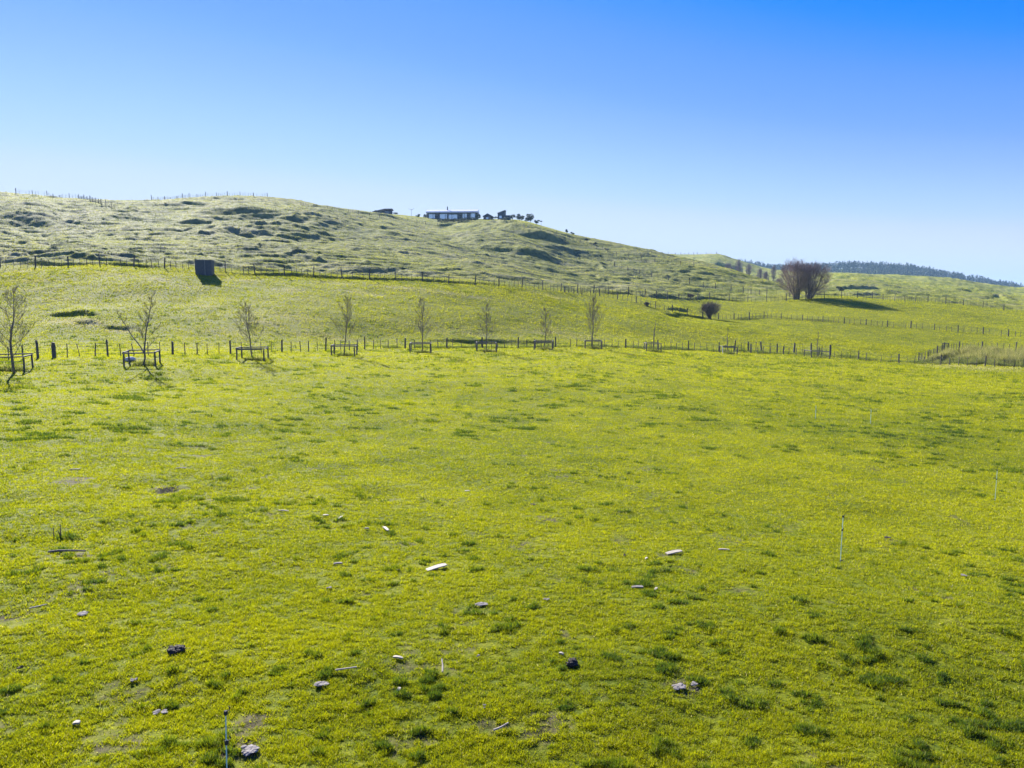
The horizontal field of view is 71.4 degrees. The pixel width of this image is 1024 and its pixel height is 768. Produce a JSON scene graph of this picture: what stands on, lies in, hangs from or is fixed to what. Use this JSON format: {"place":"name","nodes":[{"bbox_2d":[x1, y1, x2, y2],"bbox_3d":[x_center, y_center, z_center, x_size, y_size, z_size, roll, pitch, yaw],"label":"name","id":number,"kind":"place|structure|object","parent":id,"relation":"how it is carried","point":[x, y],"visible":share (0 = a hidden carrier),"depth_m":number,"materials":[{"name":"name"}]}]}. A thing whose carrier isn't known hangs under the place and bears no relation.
{"place":"outdoors","nodes":[
{"label":"outdoors","id":0,"kind":"place"},
{"bbox_2d":[0,260,1023,767],"bbox_3d":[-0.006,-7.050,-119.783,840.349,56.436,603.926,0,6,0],"label":"ground","id":1,"kind":"structure","parent":0,"point":[402,666],"depth_m":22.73,"materials":[{"name":"green plant"}]},
{"bbox_2d":[0,364,27,371],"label":"weeds","id":2,"kind":"object","parent":1,"relation":"on","point":[9,368],"visible":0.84,"depth_m":46.62,"materials":[{"name":"green plant"}]},
{"bbox_2d":[0,353,33,371],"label":"tree cage","id":3,"kind":"object","parent":1,"relation":"on","point":[31,355],"visible":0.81,"depth_m":47.52,"materials":[{"name":"wood"}]},
{"bbox_2d":[0,285,34,373],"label":"bare tree","id":4,"kind":"object","parent":1,"relation":"on","point":[14,312],"visible":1,"depth_m":44.96,"materials":[{"name":"brown plant"}]},
{"bbox_2d":[51,342,55,357],"bbox_3d":[-34.710,-2.496,53.959,0.319,1.367,0.311,2,8,0],"label":"strainer post","id":5,"kind":"object","parent":1,"relation":"on","point":[53,349],"visible":0.77,"depth_m":53.85,"materials":[{"name":"grey wood"}]},
{"bbox_2d":[47,525,82,539],"bbox_3d":[-9.104,3.000,14.415,0.615,0.320,0.474,2,7,18],"label":"dead thistle","id":6,"kind":"object","parent":1,"relation":"on","point":[72,535],"visible":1,"depth_m":14.46,"materials":[{"name":"green plant"}]},
{"bbox_2d":[48,549,85,552],"bbox_3d":[-8.384,3.149,13.417,0.685,0.068,0.066,0,6,-2],"label":"stick","id":7,"kind":"object","parent":1,"relation":"on","point":[53,551],"visible":1,"depth_m":13.40,"materials":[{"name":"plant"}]},
{"bbox_2d":[76,611,87,615],"bbox_3d":[-6.410,3.417,10.634,0.162,0.023,0.148,2,7,17],"label":"rock","id":8,"kind":"object","parent":1,"relation":"on","point":[82,613],"visible":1,"depth_m":10.61,"materials":[{"name":"white stone"}]},
{"bbox_2d":[113,291,160,365],"bbox_3d":[-25.893,-3.813,49.234,3.061,5.434,1.584,-2,7,-18],"label":"bare tree","id":9,"kind":"object","parent":1,"relation":"on","point":[142,330],"visible":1,"depth_m":49.53,"materials":[{"name":"brown plant"}]},
{"bbox_2d":[122,349,160,366],"bbox_3d":[-26.132,-1.744,50.299,2.150,1.300,1.796,-2,7,-16],"label":"tree cage","id":10,"kind":"object","parent":1,"relation":"on","point":[128,353],"visible":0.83,"depth_m":49.77,"materials":[{"name":"wood"}]},
{"bbox_2d":[131,359,156,365],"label":"weeds","id":11,"kind":"object","parent":1,"relation":"on","point":[140,363],"visible":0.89,"depth_m":50.08,"materials":[{"name":"green plant"}]},
{"bbox_2d":[153,709,167,714],"bbox_3d":[-4.004,3.728,8.116,0.171,0.015,0.106,-1,7,-12],"label":"rock","id":12,"kind":"object","parent":1,"relation":"on","point":[157,711],"visible":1,"depth_m":8.11,"materials":[{"name":"white stone"}]},
{"bbox_2d":[167,645,185,653],"bbox_3d":[-4.476,3.518,9.486,0.233,0.067,0.205,-5,8,-40],"label":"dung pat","id":13,"kind":"object","parent":1,"relation":"on","point":[174,649],"visible":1,"depth_m":9.45,"materials":[{"name":"grey stone"}]},
{"bbox_2d":[195,260,214,275],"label":"pump shed","id":14,"kind":"structure","parent":1,"relation":"on","point":[204,267],"depth_m":105.65,"materials":[{"name":"metal"}]},
{"bbox_2d":[198,265,203,274],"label":"door","id":15,"kind":"structure","parent":14,"relation":"in","point":[200,267],"depth_m":105.57,"materials":[{"name":"metal"}]},
{"bbox_2d":[210,474,234,480],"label":"weeds","id":16,"kind":"object","parent":1,"relation":"on","point":[224,478],"visible":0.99,"depth_m":20.41,"materials":[{"name":"green plant"}]},
{"bbox_2d":[224,706,230,767],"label":"fence standard","id":17,"kind":"object","parent":1,"relation":"on","point":[226,741],"visible":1,"depth_m":6.35,"materials":[{"name":"white metal"}]},
{"bbox_2d":[233,302,265,356],"bbox_3d":[-20.819,-4.253,56.870,2.978,4.743,2.068,5,8,36],"label":"bare tree","id":18,"kind":"object","parent":1,"relation":"on","point":[246,320],"visible":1,"depth_m":56.76,"materials":[{"name":"brown plant"}]},
{"bbox_2d":[240,744,258,755],"bbox_3d":[-2.712,3.765,7.363,0.177,0.023,0.200,-5,8,-39],"label":"rock","id":19,"kind":"object","parent":1,"relation":"on","point":[248,750],"visible":1,"depth_m":7.34,"materials":[{"name":"white stone"}]},
{"bbox_2d":[235,346,268,360],"bbox_3d":[-20.590,-2.297,56.527,2.174,1.292,1.880,-1,6,-8],"label":"tree cage","id":20,"kind":"object","parent":1,"relation":"on","point":[241,348],"visible":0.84,"depth_m":55.83,"materials":[{"name":"wood"}]},
{"bbox_2d":[243,355,266,360],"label":"weeds","id":21,"kind":"object","parent":1,"relation":"on","point":[251,358],"visible":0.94,"depth_m":56.31,"materials":[{"name":"green plant"}]},
{"bbox_2d":[314,681,328,685],"bbox_3d":[-2.308,3.631,8.640,0.181,0.020,0.120,0,6,0],"label":"rock","id":22,"kind":"object","parent":1,"relation":"on","point":[319,683],"visible":1,"depth_m":8.63,"materials":[{"name":"white stone"}]},
{"bbox_2d":[329,295,357,354],"bbox_3d":[-15.211,-5.302,64.364,2.688,5.740,2.030,0,6,0],"label":"bare tree","id":23,"kind":"object","parent":1,"relation":"on","point":[347,322],"visible":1,"depth_m":64.36,"materials":[{"name":"brown plant"}]},
{"bbox_2d":[330,344,356,355],"bbox_3d":[-15.234,-2.948,64.672,2.187,1.277,1.843,-1,6,-6],"label":"tree cage","id":24,"kind":"object","parent":1,"relation":"on","point":[333,346],"visible":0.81,"depth_m":65.00,"materials":[{"name":"wood"}]},
{"bbox_2d":[335,666,356,670],"bbox_3d":[-2.082,3.571,8.939,0.264,0.036,0.022,-1,6,-9],"label":"stick","id":25,"kind":"object","parent":1,"relation":"on","point":[345,668],"visible":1,"depth_m":8.93,"materials":[{"name":"grey wood"}]},
{"bbox_2d":[337,352,355,355],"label":"weeds","id":26,"kind":"object","parent":1,"relation":"on","point":[349,354],"visible":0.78,"depth_m":64.56,"materials":[{"name":"green plant"}]},
{"bbox_2d":[409,342,431,352],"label":"tree cage","id":27,"kind":"object","parent":1,"relation":"on","point":[410,345],"visible":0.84,"depth_m":69.84,"materials":[{"name":"wood"}]},
{"bbox_2d":[415,349,429,352],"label":"weeds","id":28,"kind":"object","parent":1,"relation":"on","point":[424,350],"visible":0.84,"depth_m":70.35,"materials":[{"name":"green plant"}]},
{"bbox_2d":[414,296,431,350],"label":"bare tree","id":29,"kind":"object","parent":1,"relation":"on","point":[428,319],"visible":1,"depth_m":70.14,"materials":[{"name":"brown plant"}]},
{"bbox_2d":[426,563,446,570],"bbox_3d":[-1.390,3.371,13.103,0.400,0.053,0.134,-4,8,-32],"label":"board","id":30,"kind":"object","parent":1,"relation":"on","point":[437,566],"visible":1,"depth_m":13.08,"materials":[{"name":"white wood"}]},
{"bbox_2d":[475,602,487,605],"bbox_3d":[-0.488,3.474,11.267,0.205,0.022,0.149,-3,7,-28],"label":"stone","id":31,"kind":"object","parent":1,"relation":"on","point":[480,603],"visible":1,"depth_m":11.25,"materials":[{"name":"white stone"}]},
{"bbox_2d":[476,303,495,349],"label":"bare tree","id":32,"kind":"object","parent":1,"relation":"on","point":[486,308],"visible":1,"depth_m":75.17,"materials":[{"name":"brown plant"}]},
{"bbox_2d":[476,341,496,352],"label":"tree cage","id":33,"kind":"object","parent":1,"relation":"on","point":[486,343],"visible":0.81,"depth_m":74.39,"materials":[{"name":"wood"}]},
{"bbox_2d":[480,348,495,351],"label":"weeds","id":34,"kind":"object","parent":1,"relation":"on","point":[488,350],"visible":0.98,"depth_m":75.13,"materials":[{"name":"green plant"}]},
{"bbox_2d":[493,722,508,730],"bbox_3d":[-0.118,3.740,7.777,0.187,0.047,0.024,-3,7,-28],"label":"stick","id":35,"kind":"object","parent":1,"relation":"on","point":[495,729],"visible":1,"depth_m":7.76,"materials":[{"name":"beige wood"}]},
{"bbox_2d":[5,336,1023,366],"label":"fence","id":36,"kind":"object","parent":1,"relation":"on","point":[260,344],"visible":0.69,"depth_m":76.63,"materials":[{"name":"wood"}]},
{"bbox_2d":[534,340,553,349],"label":"tree cage","id":37,"kind":"object","parent":1,"relation":"on","point":[542,341],"visible":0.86,"depth_m":80.20,"materials":[{"name":"wood"}]},
{"bbox_2d":[538,346,551,349],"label":"weeds","id":38,"kind":"object","parent":1,"relation":"on","point":[546,347],"visible":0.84,"depth_m":80.97,"materials":[{"name":"green plant"}]},
{"bbox_2d":[540,308,551,348],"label":"bare tree","id":39,"kind":"object","parent":1,"relation":"on","point":[546,329],"visible":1,"depth_m":80.79,"materials":[{"name":"brown plant"}]},
{"bbox_2d":[566,657,577,667],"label":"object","id":40,"kind":"object","parent":1,"relation":"on","point":[572,662],"visible":1,"depth_m":9.19,"materials":[{"name":"grey stone"}]},
{"bbox_2d":[584,340,602,349],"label":"tree cage","id":41,"kind":"object","parent":1,"relation":"on","point":[585,341],"visible":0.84,"depth_m":82.59,"materials":[{"name":"wood"}]},
{"bbox_2d":[585,296,603,345],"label":"bare tree","id":42,"kind":"object","parent":1,"relation":"on","point":[590,312],"visible":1,"depth_m":82.94,"materials":[{"name":"brown plant"}]},
{"bbox_2d":[588,344,600,348],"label":"weeds","id":43,"kind":"object","parent":1,"relation":"on","point":[595,347],"visible":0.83,"depth_m":83.19,"materials":[{"name":"green plant"}]},
{"bbox_2d":[631,585,642,587],"bbox_3d":[2.164,3.497,12.286,0.200,0.030,0.073,-1,6,-5],"label":"wood offcut","id":44,"kind":"object","parent":1,"relation":"on","point":[637,586],"visible":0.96,"depth_m":12.26,"materials":[{"name":"beige wood"}]},
{"bbox_2d":[382,343,923,363],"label":"rank grass","id":45,"kind":"structure","parent":1,"relation":"on","point":[919,361],"depth_m":91.46,"materials":[{"name":"green plant"}]},
{"bbox_2d":[644,342,661,351],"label":"tree cage","id":46,"kind":"object","parent":1,"relation":"on","point":[652,342],"visible":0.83,"depth_m":85.44,"materials":[{"name":"wood"}]},
{"bbox_2d":[648,348,659,351],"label":"weeds","id":47,"kind":"object","parent":1,"relation":"on","point":[655,350],"visible":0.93,"depth_m":84.69,"materials":[{"name":"green plant"}]},
{"bbox_2d":[665,550,682,554],"bbox_3d":[3.313,3.440,14.572,0.360,0.044,0.122,-2,7,-20],"label":"board","id":48,"kind":"object","parent":1,"relation":"on","point":[672,552],"visible":1,"depth_m":14.55,"materials":[{"name":"beige wood"}]},
{"bbox_2d":[672,683,685,689],"bbox_3d":[2.062,3.727,8.790,0.184,0.022,0.139,-2,7,-17],"label":"rock","id":49,"kind":"object","parent":1,"relation":"on","point":[678,686],"visible":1,"depth_m":8.77,"materials":[{"name":"white stone"}]},
{"bbox_2d":[700,300,721,318],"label":"bare bush","id":50,"kind":"object","parent":1,"relation":"on","point":[707,309],"visible":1,"depth_m":130.33,"materials":[{"name":"brown plant"}]},
{"bbox_2d":[719,345,737,353],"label":"tree cage","id":51,"kind":"object","parent":1,"relation":"on","point":[728,347],"visible":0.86,"depth_m":90.32,"materials":[{"name":"wood"}]},
{"bbox_2d":[734,340,830,355],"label":"fence","id":52,"kind":"object","parent":1,"relation":"on","point":[760,345],"visible":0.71,"depth_m":97.30,"materials":[{"name":"wood"}]},
{"bbox_2d":[564,286,1020,336],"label":"fence","id":53,"kind":"object","parent":1,"relation":"on","point":[791,315],"visible":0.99,"depth_m":128.65,"materials":[{"name":"wood"}]},
{"bbox_2d":[775,258,813,299],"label":"willow tree","id":54,"kind":"object","parent":1,"relation":"on","point":[791,282],"visible":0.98,"depth_m":163.55,"materials":[{"name":"brown plant"}]},
{"bbox_2d":[795,260,833,298],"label":"willow tree","id":55,"kind":"object","parent":1,"relation":"on","point":[820,275],"visible":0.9,"depth_m":162.82,"materials":[{"name":"brown plant"}]},
{"bbox_2d":[804,349,830,358],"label":"tree cage","id":56,"kind":"object","parent":1,"relation":"on","point":[821,351],"visible":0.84,"depth_m":90.96,"materials":[{"name":"wood"}]},
{"bbox_2d":[840,515,844,561],"bbox_3d":[6.572,3.127,14.174,0.091,1.092,0.033,-4,8,-32],"label":"fence standard","id":57,"kind":"object","parent":1,"relation":"on","point":[842,529],"visible":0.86,"depth_m":14.15,"materials":[{"name":"white metal"}]},
{"bbox_2d":[918,341,1016,359],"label":"fence","id":58,"kind":"object","parent":1,"relation":"on","point":[934,350],"visible":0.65,"depth_m":103.46,"materials":[{"name":"wood"}]},
{"bbox_2d":[921,342,1023,366],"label":"rough reeds","id":59,"kind":"object","parent":1,"relation":"on","point":[1009,357],"visible":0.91,"depth_m":94.28,"materials":[{"name":"green plant"}]},
{"bbox_2d":[0,191,1023,356],"bbox_3d":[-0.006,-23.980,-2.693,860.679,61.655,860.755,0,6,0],"label":"hills","id":60,"kind":"structure","parent":0,"point":[293,223],"depth_m":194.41,"materials":[{"name":"green plant"}]},
{"bbox_2d":[15,188,114,207],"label":"fence","id":61,"kind":"object","parent":60,"relation":"on","point":[90,198],"visible":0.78,"depth_m":242.81,"materials":[{"name":"wood"}]},
{"bbox_2d":[151,192,267,199],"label":"fence","id":62,"kind":"object","parent":60,"relation":"on","point":[202,195],"visible":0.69,"depth_m":273.02,"materials":[{"name":"wood"}]},
{"bbox_2d":[305,204,437,225],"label":"fence","id":63,"kind":"object","parent":60,"relation":"on","point":[377,215],"visible":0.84,"depth_m":281.03,"materials":[{"name":"wood"}]},
{"bbox_2d":[372,209,393,213],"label":"outbuilding","id":64,"kind":"structure","parent":60,"relation":"on","point":[387,211],"depth_m":344.85,"materials":[{"name":"white metal"}]},
{"bbox_2d":[426,206,478,219],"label":"farmhouse","id":65,"kind":"object","parent":60,"relation":"on","point":[445,214],"visible":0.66,"depth_m":342.98,"materials":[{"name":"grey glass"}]},
{"bbox_2d":[449,215,456,218],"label":"window","id":66,"kind":"structure","parent":65,"relation":"in","point":[450,216],"depth_m":343.08,"materials":[{"name":"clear glass"}]},
{"bbox_2d":[437,217,476,221],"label":"hedge","id":67,"kind":"object","parent":60,"relation":"on","point":[458,220],"visible":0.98,"depth_m":322.60,"materials":[{"name":"green plant"}]},
{"bbox_2d":[483,213,492,219],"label":"outbuilding","id":68,"kind":"structure","parent":60,"relation":"on","point":[487,216],"depth_m":345.10,"materials":[{"name":"grey glass"}]},
{"bbox_2d":[498,210,510,219],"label":"outbuilding","id":69,"kind":"structure","parent":60,"relation":"on","point":[501,214],"depth_m":345.16,"materials":[{"name":"metal"}]},
{"bbox_2d":[0,254,1012,309],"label":"fence","id":70,"kind":"object","parent":60,"relation":"on","point":[677,296],"visible":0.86,"depth_m":119.73,"materials":[{"name":"wood"}]},
{"bbox_2d":[516,214,524,219],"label":"shrub","id":71,"kind":"object","parent":60,"relation":"on","point":[518,216],"visible":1,"depth_m":344.14,"materials":[{"name":"green plant"}]},
{"bbox_2d":[524,214,533,220],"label":"shrub","id":72,"kind":"object","parent":60,"relation":"on","point":[528,218],"visible":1,"depth_m":341.35,"materials":[{"name":"green plant"}]},
{"bbox_2d":[556,230,693,265],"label":"fence","id":73,"kind":"object","parent":60,"relation":"on","point":[630,256],"visible":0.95,"depth_m":253.67,"materials":[{"name":"wood"}]},
{"bbox_2d":[614,261,789,296],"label":"fence","id":74,"kind":"object","parent":60,"relation":"on","point":[697,283],"visible":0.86,"depth_m":198.78,"materials":[{"name":"wood"}]},
{"bbox_2d":[0,0,1023,285],"label":"sky","id":75,"kind":"structure","parent":0,"point":[771,132],"materials":[{"name":"blue"}]},
{"bbox_2d":[396,214,1023,295],"bbox_3d":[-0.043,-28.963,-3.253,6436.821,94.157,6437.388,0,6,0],"label":"hills","id":76,"kind":"structure","parent":0,"point":[720,260],"depth_m":446.01,"materials":[{"name":"green plant"}]},
{"bbox_2d":[724,262,732,268],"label":"bare tree","id":77,"kind":"object","parent":76,"relation":"on","point":[727,266],"visible":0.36,"depth_m":463.68,"materials":[{"name":"grey plant"}]},
{"bbox_2d":[735,259,742,271],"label":"bare tree","id":78,"kind":"object","parent":76,"relation":"on","point":[738,266],"visible":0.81,"depth_m":463.84,"materials":[{"name":"grey plant"}]},
{"bbox_2d":[745,263,751,273],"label":"bare tree","id":79,"kind":"object","parent":76,"relation":"on","point":[748,270],"visible":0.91,"depth_m":464.40,"materials":[{"name":"grey plant"}]},
{"bbox_2d":[757,268,763,277],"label":"bare tree","id":80,"kind":"object","parent":76,"relation":"on","point":[760,271],"visible":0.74,"depth_m":444.62,"materials":[{"name":"grey plant"}]},
{"bbox_2d":[762,271,769,279],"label":"bare tree","id":81,"kind":"object","parent":76,"relation":"on","point":[765,275],"visible":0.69,"depth_m":425.19,"materials":[{"name":"grey plant"}]},
{"bbox_2d":[770,265,777,280],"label":"bare tree","id":82,"kind":"object","parent":76,"relation":"on","point":[773,270],"visible":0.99,"depth_m":454.72,"materials":[{"name":"grey plant"}]},
{"bbox_2d":[802,268,940,276],"bbox_3d":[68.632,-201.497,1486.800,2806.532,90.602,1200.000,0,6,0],"label":"hills","id":83,"kind":"structure","parent":0,"point":[877,272],"depth_m":1330.55,"materials":[{"name":"green plant"}]},
{"bbox_2d":[739,259,1023,286],"bbox_3d":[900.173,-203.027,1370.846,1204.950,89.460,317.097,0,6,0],"label":"wood","id":84,"kind":"object","parent":83,"relation":"on","point":[907,268],"visible":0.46,"depth_m":1340.66,"materials":[{"name":"plant"}]}
]}

